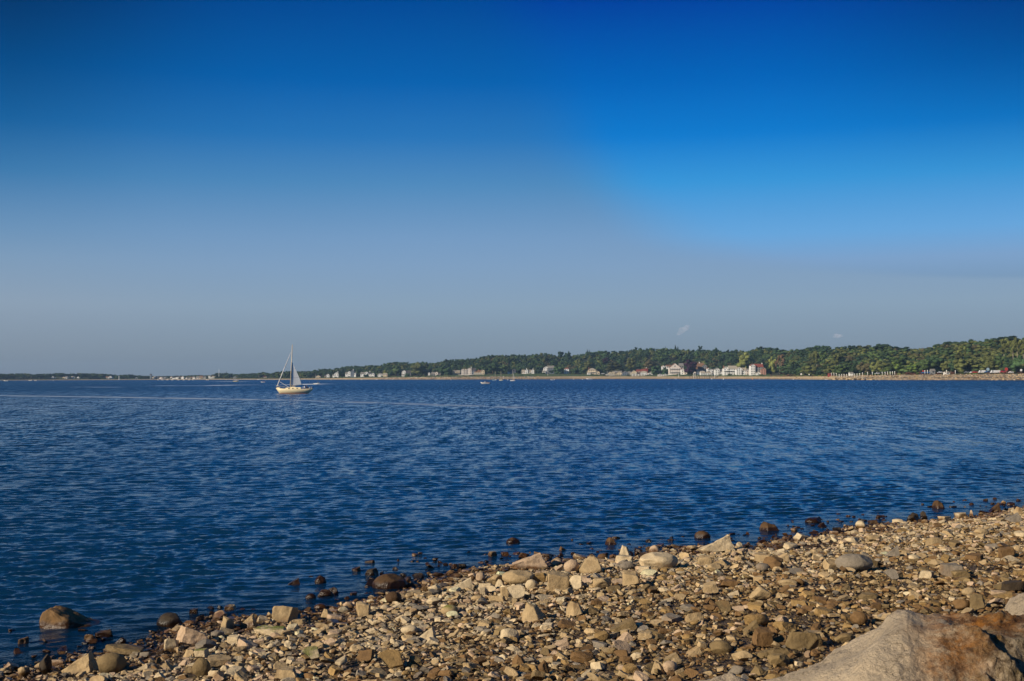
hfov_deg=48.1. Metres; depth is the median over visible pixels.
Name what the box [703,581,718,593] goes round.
rock
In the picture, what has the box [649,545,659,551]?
rock
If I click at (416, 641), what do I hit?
stone
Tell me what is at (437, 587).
rock
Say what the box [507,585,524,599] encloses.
rock
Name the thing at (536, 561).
rock
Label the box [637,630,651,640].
rock
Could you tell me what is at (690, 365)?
tree
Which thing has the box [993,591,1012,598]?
stone
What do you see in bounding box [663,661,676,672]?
rock
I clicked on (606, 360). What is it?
tree
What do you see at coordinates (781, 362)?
tree
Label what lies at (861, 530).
stone
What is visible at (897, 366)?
tree
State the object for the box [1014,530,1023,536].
stone
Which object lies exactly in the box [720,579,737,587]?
stone
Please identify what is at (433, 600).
rock
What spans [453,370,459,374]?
house
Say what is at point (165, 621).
rock
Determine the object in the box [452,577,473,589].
rock
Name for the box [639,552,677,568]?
rock
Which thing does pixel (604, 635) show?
rock
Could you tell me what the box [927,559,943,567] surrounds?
stone
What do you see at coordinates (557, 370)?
tree
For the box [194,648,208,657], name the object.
rock
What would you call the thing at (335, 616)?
rock
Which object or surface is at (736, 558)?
stone
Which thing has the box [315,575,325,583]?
rock
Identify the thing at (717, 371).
house
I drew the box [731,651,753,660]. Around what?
stone
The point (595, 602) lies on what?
stone
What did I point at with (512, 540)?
rock
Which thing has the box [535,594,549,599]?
stone
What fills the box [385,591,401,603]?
rock
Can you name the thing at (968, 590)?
rock
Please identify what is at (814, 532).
stone
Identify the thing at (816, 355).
tree
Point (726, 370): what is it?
house
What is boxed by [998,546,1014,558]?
rock
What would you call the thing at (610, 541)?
rock
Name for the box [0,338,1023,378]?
wood
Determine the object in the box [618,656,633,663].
stone
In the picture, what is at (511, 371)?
house
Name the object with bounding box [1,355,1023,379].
shore
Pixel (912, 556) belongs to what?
stone
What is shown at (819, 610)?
stone
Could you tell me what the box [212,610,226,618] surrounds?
stone
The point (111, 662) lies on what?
rock
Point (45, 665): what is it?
rock
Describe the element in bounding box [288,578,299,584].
rock
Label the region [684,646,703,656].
stone
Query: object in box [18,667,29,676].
rock
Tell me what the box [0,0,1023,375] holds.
sky
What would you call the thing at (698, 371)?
house
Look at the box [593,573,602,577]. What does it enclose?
stone
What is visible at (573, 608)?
rock
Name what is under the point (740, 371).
house
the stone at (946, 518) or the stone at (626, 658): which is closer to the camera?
the stone at (626, 658)
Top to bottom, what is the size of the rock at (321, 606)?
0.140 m
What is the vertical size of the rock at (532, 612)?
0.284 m
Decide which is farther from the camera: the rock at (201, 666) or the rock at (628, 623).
the rock at (628, 623)
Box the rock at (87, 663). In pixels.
[61,651,98,675]
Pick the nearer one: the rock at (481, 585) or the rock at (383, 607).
the rock at (383, 607)
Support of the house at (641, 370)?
on the shore
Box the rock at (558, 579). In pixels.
[547,571,569,591]
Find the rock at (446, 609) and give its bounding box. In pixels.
[441,605,457,613]
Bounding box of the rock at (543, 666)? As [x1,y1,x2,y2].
[538,660,549,673]
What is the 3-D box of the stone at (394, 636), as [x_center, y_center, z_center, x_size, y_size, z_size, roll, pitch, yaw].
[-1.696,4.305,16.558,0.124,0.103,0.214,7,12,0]
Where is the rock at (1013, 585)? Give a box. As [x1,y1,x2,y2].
[1001,580,1023,590]
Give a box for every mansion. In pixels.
[461,368,484,374]
[522,368,533,373]
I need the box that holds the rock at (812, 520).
[805,517,821,522]
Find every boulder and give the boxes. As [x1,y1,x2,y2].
[699,672,747,680]
[764,610,1023,680]
[1005,593,1023,614]
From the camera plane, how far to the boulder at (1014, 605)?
7.29 m
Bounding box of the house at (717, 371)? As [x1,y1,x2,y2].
[714,368,721,374]
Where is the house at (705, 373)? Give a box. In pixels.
[700,371,711,374]
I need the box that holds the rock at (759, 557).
[754,553,768,561]
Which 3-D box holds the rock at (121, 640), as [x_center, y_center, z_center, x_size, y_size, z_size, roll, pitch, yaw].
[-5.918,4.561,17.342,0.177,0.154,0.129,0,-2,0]
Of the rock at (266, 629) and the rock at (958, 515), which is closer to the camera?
the rock at (266, 629)
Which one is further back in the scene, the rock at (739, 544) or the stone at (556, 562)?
the rock at (739, 544)
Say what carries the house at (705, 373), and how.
on the shore
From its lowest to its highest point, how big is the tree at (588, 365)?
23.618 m
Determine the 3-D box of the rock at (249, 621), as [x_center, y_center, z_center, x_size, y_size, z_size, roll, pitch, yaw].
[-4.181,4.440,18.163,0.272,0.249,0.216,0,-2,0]
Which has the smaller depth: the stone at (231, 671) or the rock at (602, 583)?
the stone at (231, 671)
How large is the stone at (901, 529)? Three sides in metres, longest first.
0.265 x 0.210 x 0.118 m
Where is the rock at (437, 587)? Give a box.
[428,584,440,591]
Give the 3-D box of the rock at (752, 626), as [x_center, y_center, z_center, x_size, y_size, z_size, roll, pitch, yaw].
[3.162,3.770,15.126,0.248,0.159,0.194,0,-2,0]
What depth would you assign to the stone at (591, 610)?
17.49 m
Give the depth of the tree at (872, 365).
1123.40 m
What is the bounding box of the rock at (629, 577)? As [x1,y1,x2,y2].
[622,570,639,585]
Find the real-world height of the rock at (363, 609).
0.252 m
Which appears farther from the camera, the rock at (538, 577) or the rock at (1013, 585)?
the rock at (538, 577)
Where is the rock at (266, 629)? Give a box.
[253,625,285,634]
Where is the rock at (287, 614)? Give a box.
[272,606,298,622]
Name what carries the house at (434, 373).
on the shore
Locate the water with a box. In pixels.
[0,379,1023,670]
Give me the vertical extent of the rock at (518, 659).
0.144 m
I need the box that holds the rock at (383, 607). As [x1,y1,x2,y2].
[380,605,388,610]
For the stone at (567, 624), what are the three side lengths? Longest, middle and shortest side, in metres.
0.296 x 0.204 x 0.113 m
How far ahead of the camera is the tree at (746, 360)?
1635.18 m
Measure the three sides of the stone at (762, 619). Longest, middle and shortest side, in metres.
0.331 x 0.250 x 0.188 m
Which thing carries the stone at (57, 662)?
on the beach
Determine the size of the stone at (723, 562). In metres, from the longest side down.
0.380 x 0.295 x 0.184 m
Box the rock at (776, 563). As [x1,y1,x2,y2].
[770,561,783,568]
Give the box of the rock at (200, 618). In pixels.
[196,615,203,621]
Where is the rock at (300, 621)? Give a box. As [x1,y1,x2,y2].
[292,619,305,624]
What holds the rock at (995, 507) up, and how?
on the beach
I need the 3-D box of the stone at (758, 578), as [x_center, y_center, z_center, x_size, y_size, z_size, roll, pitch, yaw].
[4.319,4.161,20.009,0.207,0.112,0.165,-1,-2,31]
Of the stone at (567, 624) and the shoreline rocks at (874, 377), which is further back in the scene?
the shoreline rocks at (874, 377)
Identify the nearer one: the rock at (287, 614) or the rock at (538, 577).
the rock at (287, 614)
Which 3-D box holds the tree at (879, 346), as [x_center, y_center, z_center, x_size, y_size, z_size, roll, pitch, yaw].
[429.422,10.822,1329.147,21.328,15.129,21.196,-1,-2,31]
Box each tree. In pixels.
[213,373,223,377]
[222,373,230,378]
[391,365,400,374]
[409,363,427,374]
[439,365,450,374]
[486,362,499,373]
[497,364,507,373]
[535,367,541,372]
[553,367,562,373]
[582,361,595,370]
[602,357,609,362]
[605,362,621,371]
[626,358,635,370]
[643,360,655,371]
[651,366,661,374]
[662,368,667,373]
[683,359,696,374]
[737,352,754,368]
[768,356,776,371]
[774,354,784,366]
[789,363,799,375]
[804,364,818,374]
[812,351,820,363]
[818,351,826,368]
[820,364,832,374]
[832,353,842,365]
[835,364,847,373]
[847,345,857,350]
[848,364,857,373]
[856,362,869,372]
[857,345,871,348]
[869,360,881,372]
[873,344,889,349]
[877,362,890,370]
[892,346,909,349]
[892,356,905,372]
[892,361,904,371]
[903,361,917,367]
[907,363,917,372]
[915,358,935,373]
[930,357,943,371]
[952,359,967,372]
[955,352,962,359]
[957,346,967,359]
[967,358,983,367]
[979,356,996,371]
[993,355,1011,370]
[998,336,1016,340]
[999,339,1008,353]
[1007,340,1016,353]
[1010,355,1023,372]
[1011,337,1022,356]
[1018,340,1023,358]
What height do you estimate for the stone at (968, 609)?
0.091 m
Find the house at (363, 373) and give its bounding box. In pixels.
[360,371,370,376]
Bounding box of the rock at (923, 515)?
[920,511,927,518]
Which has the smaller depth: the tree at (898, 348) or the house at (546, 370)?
the tree at (898, 348)
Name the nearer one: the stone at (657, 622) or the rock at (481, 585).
the stone at (657, 622)
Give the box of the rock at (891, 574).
[884,569,898,579]
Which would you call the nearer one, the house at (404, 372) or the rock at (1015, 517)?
the rock at (1015, 517)
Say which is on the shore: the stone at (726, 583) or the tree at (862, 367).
the tree at (862, 367)
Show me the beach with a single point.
(724, 622)
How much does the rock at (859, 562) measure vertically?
0.331 m
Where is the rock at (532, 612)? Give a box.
[520,602,545,623]
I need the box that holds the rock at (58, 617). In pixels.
[39,606,101,642]
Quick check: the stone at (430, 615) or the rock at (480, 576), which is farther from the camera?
the rock at (480, 576)
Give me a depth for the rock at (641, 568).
21.69 m
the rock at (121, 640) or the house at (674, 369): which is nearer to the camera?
the rock at (121, 640)
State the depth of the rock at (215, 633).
17.14 m
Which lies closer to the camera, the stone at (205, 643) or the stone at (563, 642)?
the stone at (563, 642)
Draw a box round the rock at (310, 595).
[305,593,315,601]
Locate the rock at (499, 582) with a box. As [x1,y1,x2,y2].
[495,579,504,587]
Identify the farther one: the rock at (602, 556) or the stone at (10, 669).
the rock at (602, 556)
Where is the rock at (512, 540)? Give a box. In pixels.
[506,537,519,543]
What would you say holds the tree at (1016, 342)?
on the shore
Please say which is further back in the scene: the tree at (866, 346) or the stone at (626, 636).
the tree at (866, 346)
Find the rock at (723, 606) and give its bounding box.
[715,600,731,612]
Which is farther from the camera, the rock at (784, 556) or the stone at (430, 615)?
the rock at (784, 556)
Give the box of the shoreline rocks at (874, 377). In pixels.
[347,373,1023,379]
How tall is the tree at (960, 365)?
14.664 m
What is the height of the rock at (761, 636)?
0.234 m
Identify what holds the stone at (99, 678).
on the beach
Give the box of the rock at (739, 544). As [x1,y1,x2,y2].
[736,542,742,547]
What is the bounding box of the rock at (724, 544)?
[699,534,735,551]
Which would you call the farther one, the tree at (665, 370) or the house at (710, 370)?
the tree at (665, 370)
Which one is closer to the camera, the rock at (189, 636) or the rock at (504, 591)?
the rock at (189, 636)
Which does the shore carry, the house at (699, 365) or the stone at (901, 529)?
the house at (699, 365)
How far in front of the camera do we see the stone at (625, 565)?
22.47 m
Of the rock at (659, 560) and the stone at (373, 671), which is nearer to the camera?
the stone at (373, 671)
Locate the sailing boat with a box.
[276,343,312,393]
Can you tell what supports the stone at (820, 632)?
on the beach
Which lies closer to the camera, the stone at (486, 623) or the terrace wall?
the stone at (486, 623)
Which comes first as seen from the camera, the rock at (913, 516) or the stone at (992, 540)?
the stone at (992, 540)
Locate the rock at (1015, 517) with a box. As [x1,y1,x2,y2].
[1005,512,1021,521]
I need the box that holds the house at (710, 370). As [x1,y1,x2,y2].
[706,368,713,374]
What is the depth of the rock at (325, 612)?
18.78 m
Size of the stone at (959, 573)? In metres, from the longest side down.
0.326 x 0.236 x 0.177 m
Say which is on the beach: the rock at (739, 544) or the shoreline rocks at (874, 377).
the rock at (739, 544)
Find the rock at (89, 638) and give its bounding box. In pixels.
[86,636,95,645]
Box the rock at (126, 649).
[103,643,144,654]
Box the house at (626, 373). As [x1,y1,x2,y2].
[622,371,630,374]
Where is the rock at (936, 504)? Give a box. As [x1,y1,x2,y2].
[932,500,944,508]
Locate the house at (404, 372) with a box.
[402,370,410,375]
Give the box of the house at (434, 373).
[431,372,440,375]
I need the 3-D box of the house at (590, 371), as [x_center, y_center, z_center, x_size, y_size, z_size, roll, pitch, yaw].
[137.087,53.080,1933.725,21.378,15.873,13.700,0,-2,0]
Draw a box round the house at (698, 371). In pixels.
[696,369,702,374]
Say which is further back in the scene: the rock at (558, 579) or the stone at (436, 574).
the stone at (436, 574)
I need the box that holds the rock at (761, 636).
[752,626,772,646]
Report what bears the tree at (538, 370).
on the shore
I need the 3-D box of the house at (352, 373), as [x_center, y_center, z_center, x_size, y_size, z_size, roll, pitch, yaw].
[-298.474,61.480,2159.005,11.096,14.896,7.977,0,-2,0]
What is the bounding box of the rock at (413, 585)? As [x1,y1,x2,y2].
[408,583,420,587]
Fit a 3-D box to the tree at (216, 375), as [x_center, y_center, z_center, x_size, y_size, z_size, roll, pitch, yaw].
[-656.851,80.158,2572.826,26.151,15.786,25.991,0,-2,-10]
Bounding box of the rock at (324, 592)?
[317,589,333,599]
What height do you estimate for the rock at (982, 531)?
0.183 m
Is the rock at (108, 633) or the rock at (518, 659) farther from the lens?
the rock at (108, 633)
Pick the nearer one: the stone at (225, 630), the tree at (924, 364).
the stone at (225, 630)
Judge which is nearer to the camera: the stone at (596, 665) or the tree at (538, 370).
the stone at (596, 665)
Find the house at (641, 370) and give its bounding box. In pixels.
[636,367,647,374]
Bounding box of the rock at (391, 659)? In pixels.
[378,650,403,668]
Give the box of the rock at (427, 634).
[419,626,435,639]
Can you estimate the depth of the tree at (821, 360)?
1285.17 m
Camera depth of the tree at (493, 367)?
1955.14 m
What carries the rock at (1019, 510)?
on the beach
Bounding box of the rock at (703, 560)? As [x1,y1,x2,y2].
[697,555,711,565]
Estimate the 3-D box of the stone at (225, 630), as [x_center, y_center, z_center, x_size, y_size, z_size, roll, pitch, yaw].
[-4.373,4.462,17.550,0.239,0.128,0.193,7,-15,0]
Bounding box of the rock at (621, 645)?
[612,640,631,654]
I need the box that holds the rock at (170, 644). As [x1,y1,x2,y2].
[164,638,178,651]
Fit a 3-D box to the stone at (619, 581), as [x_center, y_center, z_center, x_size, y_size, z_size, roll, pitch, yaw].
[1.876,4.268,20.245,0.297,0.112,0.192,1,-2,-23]
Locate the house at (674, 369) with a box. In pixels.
[668,363,683,374]
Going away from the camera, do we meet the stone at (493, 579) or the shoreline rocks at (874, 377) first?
the stone at (493, 579)
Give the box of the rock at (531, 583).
[525,579,537,588]
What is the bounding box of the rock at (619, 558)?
[615,555,632,561]
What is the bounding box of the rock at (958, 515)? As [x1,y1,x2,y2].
[954,512,966,518]
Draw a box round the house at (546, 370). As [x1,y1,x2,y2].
[542,366,553,373]
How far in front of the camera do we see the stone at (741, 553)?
24.52 m
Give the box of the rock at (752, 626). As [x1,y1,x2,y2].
[742,620,758,633]
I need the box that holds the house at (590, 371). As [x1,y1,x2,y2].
[587,368,599,374]
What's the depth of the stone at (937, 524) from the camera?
29.08 m
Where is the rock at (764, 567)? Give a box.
[756,563,769,571]
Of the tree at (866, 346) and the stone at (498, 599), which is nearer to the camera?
the stone at (498, 599)
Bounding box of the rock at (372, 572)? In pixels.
[365,568,378,575]
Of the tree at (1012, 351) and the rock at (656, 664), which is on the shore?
the tree at (1012, 351)
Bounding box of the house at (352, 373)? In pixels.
[350,369,355,376]
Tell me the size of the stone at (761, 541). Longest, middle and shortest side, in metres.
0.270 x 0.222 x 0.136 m
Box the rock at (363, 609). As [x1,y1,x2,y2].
[356,601,370,616]
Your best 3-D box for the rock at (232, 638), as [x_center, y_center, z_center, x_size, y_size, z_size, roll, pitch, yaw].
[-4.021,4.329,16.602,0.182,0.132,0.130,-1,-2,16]
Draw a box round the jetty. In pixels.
[829,378,872,379]
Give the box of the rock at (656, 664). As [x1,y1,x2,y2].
[651,661,664,673]
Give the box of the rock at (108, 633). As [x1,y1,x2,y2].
[95,629,113,638]
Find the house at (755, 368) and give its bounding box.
[749,363,765,374]
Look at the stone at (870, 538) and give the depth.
26.50 m
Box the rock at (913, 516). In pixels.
[906,512,918,521]
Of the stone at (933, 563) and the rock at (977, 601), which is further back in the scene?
the stone at (933, 563)
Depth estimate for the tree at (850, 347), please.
1407.30 m
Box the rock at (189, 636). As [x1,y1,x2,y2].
[176,625,207,645]
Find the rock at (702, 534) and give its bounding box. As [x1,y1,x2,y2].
[694,530,710,537]
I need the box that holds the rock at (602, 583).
[592,578,611,588]
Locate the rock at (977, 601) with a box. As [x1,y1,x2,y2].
[970,593,984,609]
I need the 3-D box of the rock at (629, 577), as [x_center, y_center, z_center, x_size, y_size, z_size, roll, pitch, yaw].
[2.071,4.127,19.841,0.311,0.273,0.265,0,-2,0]
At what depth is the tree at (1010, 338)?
1163.46 m
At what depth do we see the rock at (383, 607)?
18.98 m
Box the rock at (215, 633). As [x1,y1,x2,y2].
[211,630,224,638]
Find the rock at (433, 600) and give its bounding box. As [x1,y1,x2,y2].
[426,597,441,604]
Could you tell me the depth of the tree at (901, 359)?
1079.66 m
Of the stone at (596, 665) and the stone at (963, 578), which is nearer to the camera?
the stone at (596, 665)
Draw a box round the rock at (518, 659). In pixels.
[512,654,524,666]
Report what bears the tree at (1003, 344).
on the shore
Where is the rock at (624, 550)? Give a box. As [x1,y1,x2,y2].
[619,545,630,555]
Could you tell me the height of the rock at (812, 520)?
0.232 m
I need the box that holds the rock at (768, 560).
[763,556,782,568]
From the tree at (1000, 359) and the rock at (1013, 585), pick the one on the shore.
the tree at (1000, 359)
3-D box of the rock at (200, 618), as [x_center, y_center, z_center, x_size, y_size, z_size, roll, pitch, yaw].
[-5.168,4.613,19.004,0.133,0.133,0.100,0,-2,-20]
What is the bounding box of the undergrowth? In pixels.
[0,371,1022,379]
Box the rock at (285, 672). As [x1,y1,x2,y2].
[274,666,297,678]
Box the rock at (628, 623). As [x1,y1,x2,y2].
[610,617,637,631]
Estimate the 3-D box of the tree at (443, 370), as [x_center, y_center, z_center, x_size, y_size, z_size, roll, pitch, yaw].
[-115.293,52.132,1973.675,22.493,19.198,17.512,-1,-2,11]
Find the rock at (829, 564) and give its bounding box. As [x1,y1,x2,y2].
[823,559,838,570]
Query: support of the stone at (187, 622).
on the beach
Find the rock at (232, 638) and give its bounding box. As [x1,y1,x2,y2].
[227,634,239,643]
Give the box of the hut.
[929,369,935,374]
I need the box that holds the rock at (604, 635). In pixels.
[594,630,609,640]
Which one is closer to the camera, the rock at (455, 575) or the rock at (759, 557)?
the rock at (455, 575)
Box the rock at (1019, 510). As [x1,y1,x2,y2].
[1013,507,1023,513]
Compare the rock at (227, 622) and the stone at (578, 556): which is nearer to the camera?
the rock at (227, 622)
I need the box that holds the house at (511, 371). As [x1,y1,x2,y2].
[507,369,515,373]
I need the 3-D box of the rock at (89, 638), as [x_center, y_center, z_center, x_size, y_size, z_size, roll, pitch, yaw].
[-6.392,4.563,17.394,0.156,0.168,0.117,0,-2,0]
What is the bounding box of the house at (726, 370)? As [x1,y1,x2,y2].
[722,365,736,375]
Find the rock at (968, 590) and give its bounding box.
[961,587,975,595]
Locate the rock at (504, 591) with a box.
[500,586,508,596]
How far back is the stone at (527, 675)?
13.12 m
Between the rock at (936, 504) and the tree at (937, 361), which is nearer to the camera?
the rock at (936, 504)
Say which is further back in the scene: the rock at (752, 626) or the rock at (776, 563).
the rock at (776, 563)
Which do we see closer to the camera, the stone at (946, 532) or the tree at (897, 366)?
the stone at (946, 532)
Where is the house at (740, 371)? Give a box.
[735,367,746,374]
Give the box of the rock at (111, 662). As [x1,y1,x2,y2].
[97,653,126,672]
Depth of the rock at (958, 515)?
32.05 m
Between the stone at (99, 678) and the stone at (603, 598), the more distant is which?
the stone at (603, 598)
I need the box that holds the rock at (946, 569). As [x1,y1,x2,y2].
[940,563,962,576]
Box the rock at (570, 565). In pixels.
[564,559,578,573]
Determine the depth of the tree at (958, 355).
1033.47 m
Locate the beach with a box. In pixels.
[0,505,1023,680]
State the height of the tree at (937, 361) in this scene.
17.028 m
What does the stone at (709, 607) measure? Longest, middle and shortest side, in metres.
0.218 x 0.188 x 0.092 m
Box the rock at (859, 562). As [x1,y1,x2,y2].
[835,553,872,571]
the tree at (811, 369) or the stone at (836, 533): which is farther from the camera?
the tree at (811, 369)
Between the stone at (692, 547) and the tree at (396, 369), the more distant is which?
the tree at (396, 369)
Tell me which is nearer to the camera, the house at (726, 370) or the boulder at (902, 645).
the boulder at (902, 645)
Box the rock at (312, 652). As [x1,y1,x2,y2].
[302,646,319,659]
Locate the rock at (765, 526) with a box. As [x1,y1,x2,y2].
[759,521,778,530]
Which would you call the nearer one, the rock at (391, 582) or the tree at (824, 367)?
the rock at (391, 582)
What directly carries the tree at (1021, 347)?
on the shore
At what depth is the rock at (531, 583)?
20.37 m
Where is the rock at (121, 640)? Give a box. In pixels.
[114,637,125,643]
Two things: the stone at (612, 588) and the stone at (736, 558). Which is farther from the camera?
the stone at (736, 558)
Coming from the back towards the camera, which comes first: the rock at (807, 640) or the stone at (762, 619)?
the stone at (762, 619)
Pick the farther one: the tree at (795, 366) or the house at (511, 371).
the house at (511, 371)
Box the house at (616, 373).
[608,371,621,375]
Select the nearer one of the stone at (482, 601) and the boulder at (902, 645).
the boulder at (902, 645)
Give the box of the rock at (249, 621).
[240,613,256,628]
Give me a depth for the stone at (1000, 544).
23.79 m
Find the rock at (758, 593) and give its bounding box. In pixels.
[749,587,771,599]
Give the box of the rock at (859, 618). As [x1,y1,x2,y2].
[850,611,867,625]
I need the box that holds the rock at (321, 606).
[314,603,326,609]
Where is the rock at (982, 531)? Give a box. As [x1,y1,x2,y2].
[974,528,988,534]
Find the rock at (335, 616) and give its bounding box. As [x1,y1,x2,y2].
[327,614,342,620]
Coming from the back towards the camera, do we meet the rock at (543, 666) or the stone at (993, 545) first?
the stone at (993, 545)
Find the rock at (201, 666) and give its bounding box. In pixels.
[192,658,210,676]
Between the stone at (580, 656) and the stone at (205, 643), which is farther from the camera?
the stone at (205, 643)
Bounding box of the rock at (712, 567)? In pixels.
[707,563,721,570]
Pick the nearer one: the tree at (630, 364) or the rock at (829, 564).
the rock at (829, 564)
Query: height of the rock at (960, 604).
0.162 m
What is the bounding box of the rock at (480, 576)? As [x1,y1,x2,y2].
[476,572,484,580]
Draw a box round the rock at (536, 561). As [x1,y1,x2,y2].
[509,553,547,569]
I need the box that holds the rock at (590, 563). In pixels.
[578,555,603,573]
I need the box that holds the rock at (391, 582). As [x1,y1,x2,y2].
[372,573,407,592]
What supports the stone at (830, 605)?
on the beach
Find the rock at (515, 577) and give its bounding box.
[502,570,533,584]
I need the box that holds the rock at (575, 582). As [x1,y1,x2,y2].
[569,575,582,590]
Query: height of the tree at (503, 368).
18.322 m
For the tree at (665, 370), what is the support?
on the shore
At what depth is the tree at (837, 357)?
1217.76 m
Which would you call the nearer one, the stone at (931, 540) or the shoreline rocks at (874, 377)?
the stone at (931, 540)
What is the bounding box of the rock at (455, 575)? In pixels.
[450,573,462,577]
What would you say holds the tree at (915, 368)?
on the shore
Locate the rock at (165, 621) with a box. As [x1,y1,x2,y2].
[156,612,182,629]
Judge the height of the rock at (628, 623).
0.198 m
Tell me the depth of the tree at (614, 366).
1925.38 m
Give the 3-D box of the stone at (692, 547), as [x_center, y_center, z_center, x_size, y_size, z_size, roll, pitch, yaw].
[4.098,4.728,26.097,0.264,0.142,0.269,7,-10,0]
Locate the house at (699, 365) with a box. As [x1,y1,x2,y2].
[694,362,706,372]
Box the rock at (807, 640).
[785,631,822,650]
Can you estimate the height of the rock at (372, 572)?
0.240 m
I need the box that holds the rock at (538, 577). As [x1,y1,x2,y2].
[533,573,544,582]
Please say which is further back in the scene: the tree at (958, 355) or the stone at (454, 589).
the tree at (958, 355)
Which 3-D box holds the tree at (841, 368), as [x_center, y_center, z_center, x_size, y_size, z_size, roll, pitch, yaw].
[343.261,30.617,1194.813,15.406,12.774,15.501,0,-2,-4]
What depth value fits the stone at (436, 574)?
23.05 m
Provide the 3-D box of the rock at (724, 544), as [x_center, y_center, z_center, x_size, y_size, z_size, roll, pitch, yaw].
[4.556,4.512,25.444,0.812,0.424,0.422,0,-2,0]
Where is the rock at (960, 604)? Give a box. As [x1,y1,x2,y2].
[952,599,969,609]
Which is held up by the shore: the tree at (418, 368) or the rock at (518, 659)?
the tree at (418, 368)
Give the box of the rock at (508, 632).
[500,628,518,639]
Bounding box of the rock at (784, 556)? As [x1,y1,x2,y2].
[777,552,790,561]
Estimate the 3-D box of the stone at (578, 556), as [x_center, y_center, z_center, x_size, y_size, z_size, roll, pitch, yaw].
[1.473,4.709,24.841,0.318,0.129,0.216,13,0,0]
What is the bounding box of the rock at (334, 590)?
[328,587,338,593]
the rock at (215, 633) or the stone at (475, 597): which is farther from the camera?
the stone at (475, 597)
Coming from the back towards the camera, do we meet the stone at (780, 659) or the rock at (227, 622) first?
the rock at (227, 622)
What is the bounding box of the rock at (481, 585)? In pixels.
[478,583,491,589]
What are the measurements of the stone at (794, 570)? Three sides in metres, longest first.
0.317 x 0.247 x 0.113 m
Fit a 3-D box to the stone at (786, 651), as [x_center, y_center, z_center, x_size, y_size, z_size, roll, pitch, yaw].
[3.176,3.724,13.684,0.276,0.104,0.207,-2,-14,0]
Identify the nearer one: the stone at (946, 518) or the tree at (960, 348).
the stone at (946, 518)
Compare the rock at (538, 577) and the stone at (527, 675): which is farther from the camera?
the rock at (538, 577)
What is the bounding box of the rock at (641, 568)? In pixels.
[638,566,650,572]
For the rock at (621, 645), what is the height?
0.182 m
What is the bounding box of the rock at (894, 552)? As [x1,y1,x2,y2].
[885,545,899,556]
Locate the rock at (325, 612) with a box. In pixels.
[321,609,333,617]
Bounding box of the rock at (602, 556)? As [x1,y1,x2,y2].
[597,553,607,558]
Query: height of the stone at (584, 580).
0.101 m
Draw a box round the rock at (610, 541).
[605,537,616,544]
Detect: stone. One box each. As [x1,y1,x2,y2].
[0,667,13,672]
[52,660,64,665]
[89,675,107,680]
[99,673,113,679]
[182,620,196,625]
[195,639,218,648]
[207,654,230,666]
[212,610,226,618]
[220,627,233,633]
[224,666,245,679]
[237,638,257,650]
[269,632,280,638]
[303,673,315,679]
[327,619,338,624]
[328,665,343,675]
[356,649,373,662]
[367,668,387,674]
[390,634,399,639]
[401,625,417,632]
[405,636,418,643]
[412,605,428,611]
[424,613,434,619]
[426,637,438,643]
[431,572,443,576]
[446,611,458,617]
[449,587,462,591]
[463,662,478,668]
[471,595,483,600]
[475,597,487,605]
[478,620,490,627]
[487,574,503,584]
[488,596,504,602]
[522,672,531,678]
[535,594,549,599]
[538,656,552,662]
[550,559,561,565]
[554,638,570,648]
[557,619,576,629]
[570,651,593,663]
[573,553,586,559]
[582,578,591,582]
[584,628,594,635]
[585,607,598,614]
[590,600,602,605]
[590,662,604,669]
[592,640,606,647]
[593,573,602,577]
[597,595,608,601]
[606,585,621,593]
[612,578,622,584]
[617,632,633,641]
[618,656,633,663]
[619,561,634,569]
[640,569,656,575]
[649,619,664,626]
[661,613,682,622]
[663,652,680,659]
[670,584,681,589]
[679,552,692,558]
[680,604,694,611]
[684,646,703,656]
[685,612,703,622]
[686,545,697,549]
[703,605,716,610]
[709,640,732,653]
[714,559,730,566]
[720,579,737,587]
[731,551,744,555]
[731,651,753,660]
[734,556,744,560]
[744,614,768,625]
[746,602,762,610]
[753,575,764,580]
[757,539,766,544]
[767,648,789,654]
[767,653,789,665]
[772,621,795,631]
[778,579,797,586]
[783,542,797,549]
[788,568,803,573]
[791,600,806,605]
[793,533,808,540]
[806,630,824,639]
[808,531,818,535]
[814,606,832,617]
[825,603,835,608]
[829,531,838,535]
[834,633,853,642]
[844,537,857,542]
[855,520,865,527]
[858,528,866,532]
[858,592,877,601]
[866,535,879,541]
[892,519,902,522]
[897,528,907,532]
[908,554,919,558]
[919,570,933,578]
[925,537,942,544]
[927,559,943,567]
[933,523,941,526]
[938,516,950,520]
[942,530,952,534]
[948,540,960,546]
[951,570,970,577]
[958,576,972,579]
[960,607,973,612]
[964,552,983,561]
[985,543,999,547]
[990,538,999,542]
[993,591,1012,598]
[997,542,1007,547]
[1001,555,1020,562]
[1012,570,1023,575]
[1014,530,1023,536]
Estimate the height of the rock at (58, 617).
0.532 m
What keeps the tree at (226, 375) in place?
on the shore
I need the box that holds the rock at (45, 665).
[39,654,51,673]
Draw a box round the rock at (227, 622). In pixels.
[220,616,234,628]
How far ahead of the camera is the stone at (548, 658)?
14.12 m
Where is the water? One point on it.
(132, 503)
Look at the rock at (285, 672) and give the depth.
13.97 m
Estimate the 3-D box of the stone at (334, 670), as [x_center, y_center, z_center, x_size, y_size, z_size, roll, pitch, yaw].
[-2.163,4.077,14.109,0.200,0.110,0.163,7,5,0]
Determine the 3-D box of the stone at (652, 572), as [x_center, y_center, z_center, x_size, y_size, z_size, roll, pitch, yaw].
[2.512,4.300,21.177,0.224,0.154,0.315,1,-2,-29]
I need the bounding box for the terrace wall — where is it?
[631,373,645,375]
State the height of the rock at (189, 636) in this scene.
0.310 m
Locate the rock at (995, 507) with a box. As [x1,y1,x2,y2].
[988,502,1001,511]
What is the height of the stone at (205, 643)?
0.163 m
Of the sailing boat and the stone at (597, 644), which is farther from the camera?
the sailing boat
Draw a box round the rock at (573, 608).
[566,601,583,615]

